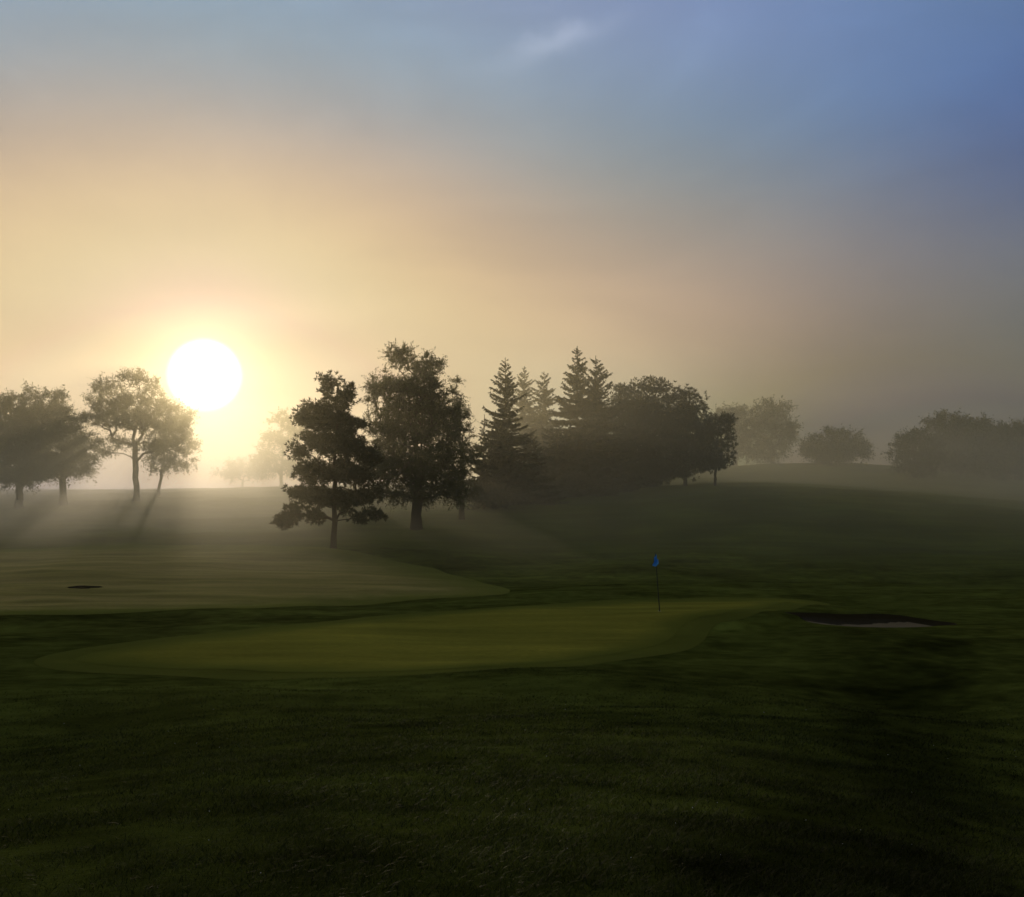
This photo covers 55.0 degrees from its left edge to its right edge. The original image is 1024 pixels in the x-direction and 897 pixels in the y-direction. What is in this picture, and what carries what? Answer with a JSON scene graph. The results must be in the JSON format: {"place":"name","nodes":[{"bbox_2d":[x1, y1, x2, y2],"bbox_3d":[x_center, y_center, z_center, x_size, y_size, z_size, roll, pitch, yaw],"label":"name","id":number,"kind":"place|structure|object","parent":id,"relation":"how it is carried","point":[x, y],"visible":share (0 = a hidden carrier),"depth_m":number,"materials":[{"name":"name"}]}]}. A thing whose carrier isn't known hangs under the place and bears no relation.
{"place":"outdoors","nodes":[
{"label":"outdoors","id":0,"kind":"place"},
{"bbox_2d":[0,463,1023,896],"bbox_3d":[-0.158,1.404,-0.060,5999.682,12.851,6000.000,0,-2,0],"label":"ground","id":1,"kind":"structure","parent":0,"point":[864,539],"depth_m":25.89,"materials":[{"name":"green plant"}]},
{"bbox_2d":[0,380,62,508],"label":"broadleaf tree","id":2,"kind":"object","parent":1,"relation":"on","point":[21,476],"visible":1,"depth_m":102.15,"materials":[{"name":"green plant"}]},
{"bbox_2d":[18,384,107,505],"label":"broadleaf tree","id":3,"kind":"object","parent":1,"relation":"on","point":[72,455],"visible":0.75,"depth_m":105.42,"materials":[{"name":"green plant"}]},
{"bbox_2d":[68,585,101,588],"bbox_3d":[-21.542,7.090,49.691,1.463,0.281,1.832,0,-2,0],"label":"bunker face","id":4,"kind":"object","parent":1,"relation":"on","point":[82,587],"visible":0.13,"depth_m":50.46},
{"bbox_2d":[77,366,198,501],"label":"broadleaf tree","id":5,"kind":"object","parent":1,"relation":"on","point":[122,415],"visible":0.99,"depth_m":111.77,"materials":[{"name":"green plant"}]},
{"bbox_2d":[139,400,202,496],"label":"broadleaf tree","id":6,"kind":"object","parent":1,"relation":"on","point":[172,461],"visible":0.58,"depth_m":123.63,"materials":[{"name":"green plant"}]},
{"bbox_2d":[209,456,270,487],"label":"bush","id":7,"kind":"object","parent":1,"relation":"on","point":[235,471],"visible":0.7,"depth_m":189.14,"materials":[{"name":"green plant"}]},
{"bbox_2d":[0,544,509,614],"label":"fairway","id":8,"kind":"structure","parent":1,"relation":"on","point":[138,578],"depth_m":53.49,"materials":[{"name":"green plant"}]},
{"bbox_2d":[244,406,316,486],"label":"broadleaf tree","id":9,"kind":"object","parent":1,"relation":"on","point":[261,464],"visible":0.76,"depth_m":171.11,"materials":[{"name":"green plant"}]},
{"bbox_2d":[269,370,388,548],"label":"pine tree","id":10,"kind":"object","parent":1,"relation":"on","point":[341,442],"visible":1,"depth_m":68.68,"materials":[{"name":"green plant"}]},
{"bbox_2d":[352,338,476,529],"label":"broadleaf tree","id":11,"kind":"object","parent":1,"relation":"on","point":[417,468],"visible":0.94,"depth_m":79.12,"materials":[{"name":"green plant"}]},
{"bbox_2d":[34,597,830,679],"bbox_3d":[1.321,6.051,33.980,12.924,0.666,31.060,-2,-3,44],"label":"green collar","id":12,"kind":"object","parent":1,"relation":"on","point":[690,634],"visible":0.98,"depth_m":27.66,"materials":[{"name":"green plant"}]},
{"bbox_2d":[75,600,806,671],"bbox_3d":[1.322,6.027,33.981,10.924,0.616,29.066,-2,-3,44],"label":"putting green","id":13,"kind":"object","parent":12,"relation":"on","point":[511,636],"visible":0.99,"depth_m":29.79,"materials":[{"name":"green plant"}]},
{"bbox_2d":[652,553,659,610],"bbox_3d":[5.457,5.147,37.037,0.324,2.383,0.133,1,-2,-13],"label":"golf flagstick","id":14,"kind":"object","parent":13,"relation":"on","point":[655,563],"visible":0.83,"depth_m":37.06,"materials":[{"name":"paint"}]},
{"bbox_2d":[439,375,484,519],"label":"broadleaf tree","id":15,"kind":"object","parent":1,"relation":"on","point":[472,455],"visible":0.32,"depth_m":87.71,"materials":[{"name":"green plant"}]},
{"bbox_2d":[458,415,503,509],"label":"spruce tree","id":16,"kind":"object","parent":1,"relation":"on","point":[484,486],"visible":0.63,"depth_m":96.79,"materials":[{"name":"green plant"}]},
{"bbox_2d":[465,359,556,509],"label":"spruce tree","id":17,"kind":"object","parent":1,"relation":"on","point":[513,480],"visible":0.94,"depth_m":97.17,"materials":[{"name":"green plant"}]},
{"bbox_2d":[509,365,542,456],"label":"spruce tree","id":18,"kind":"object","parent":1,"relation":"on","point":[527,409],"visible":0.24,"depth_m":135.03,"materials":[{"name":"green plant"}]},
{"bbox_2d":[517,372,559,462],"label":"spruce tree","id":19,"kind":"object","parent":1,"relation":"on","point":[539,421],"visible":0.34,"depth_m":127.87,"materials":[{"name":"green plant"}]},
{"bbox_2d":[509,429,569,505],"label":"spruce tree","id":20,"kind":"object","parent":1,"relation":"on","point":[552,500],"visible":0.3,"depth_m":102.47,"materials":[{"name":"green plant"}]},
{"bbox_2d":[537,419,601,497],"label":"spruce tree","id":21,"kind":"object","parent":1,"relation":"on","point":[556,446],"visible":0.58,"depth_m":109.36,"materials":[{"name":"green plant"}]},
{"bbox_2d":[538,347,624,496],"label":"spruce tree","id":22,"kind":"object","parent":1,"relation":"on","point":[581,440],"visible":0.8,"depth_m":111.23,"materials":[{"name":"green plant"}]},
{"bbox_2d":[558,355,659,492],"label":"spruce tree","id":23,"kind":"object","parent":1,"relation":"on","point":[618,473],"visible":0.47,"depth_m":113.35,"materials":[{"name":"green plant"}]},
{"bbox_2d":[602,377,653,486],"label":"broadleaf tree","id":24,"kind":"object","parent":1,"relation":"on","point":[626,418],"visible":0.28,"depth_m":119.32,"materials":[{"name":"green plant"}]},
{"bbox_2d":[617,375,684,487],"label":"broadleaf tree","id":25,"kind":"object","parent":1,"relation":"on","point":[654,455],"visible":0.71,"depth_m":116.19,"materials":[{"name":"green plant"}]},
{"bbox_2d":[655,384,715,485],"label":"broadleaf tree","id":26,"kind":"object","parent":1,"relation":"on","point":[685,442],"visible":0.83,"depth_m":112.72,"materials":[{"name":"green plant"}]},
{"bbox_2d":[688,411,739,485],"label":"broadleaf tree","id":27,"kind":"object","parent":1,"relation":"on","point":[714,458],"visible":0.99,"depth_m":110.47,"materials":[{"name":"green plant"}]},
{"bbox_2d":[709,401,763,465],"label":"broadleaf tree","id":28,"kind":"object","parent":1,"relation":"on","point":[739,411],"visible":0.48,"depth_m":184.67,"materials":[{"name":"green plant"}]},
{"bbox_2d":[739,394,803,464],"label":"broadleaf tree","id":29,"kind":"object","parent":1,"relation":"on","point":[785,428],"visible":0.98,"depth_m":181.00,"materials":[{"name":"green plant"}]},
{"bbox_2d":[795,425,877,465],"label":"bush","id":30,"kind":"object","parent":1,"relation":"on","point":[837,450],"visible":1,"depth_m":164.13,"materials":[{"name":"green plant"}]},
{"bbox_2d":[799,616,928,627],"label":"bunker sand","id":31,"kind":"structure","parent":1,"relation":"on","point":[898,624],"depth_m":35.14,"materials":[{"name":"beige sand"}]},
{"bbox_2d":[784,612,956,625],"bbox_3d":[12.720,6.099,34.465,5.748,0.444,3.664,0,-2,0],"label":"bunker face","id":32,"kind":"object","parent":31,"relation":"on","point":[852,619],"visible":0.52,"depth_m":35.94},
{"bbox_2d":[880,422,949,478],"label":"bush","id":33,"kind":"object","parent":1,"relation":"on","point":[914,467],"visible":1,"depth_m":141.16,"materials":[{"name":"green plant"}]},
{"bbox_2d":[919,408,998,474],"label":"broadleaf tree","id":34,"kind":"object","parent":1,"relation":"on","point":[953,431],"visible":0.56,"depth_m":153.55,"materials":[{"name":"green plant"}]},
{"bbox_2d":[959,416,1023,480],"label":"broadleaf tree","id":35,"kind":"object","parent":1,"relation":"on","point":[993,458],"visible":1,"depth_m":143.90,"materials":[{"name":"green plant"}]},
{"bbox_2d":[0,0,1023,488],"label":"sky","id":36,"kind":"structure","parent":0,"point":[818,205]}
]}

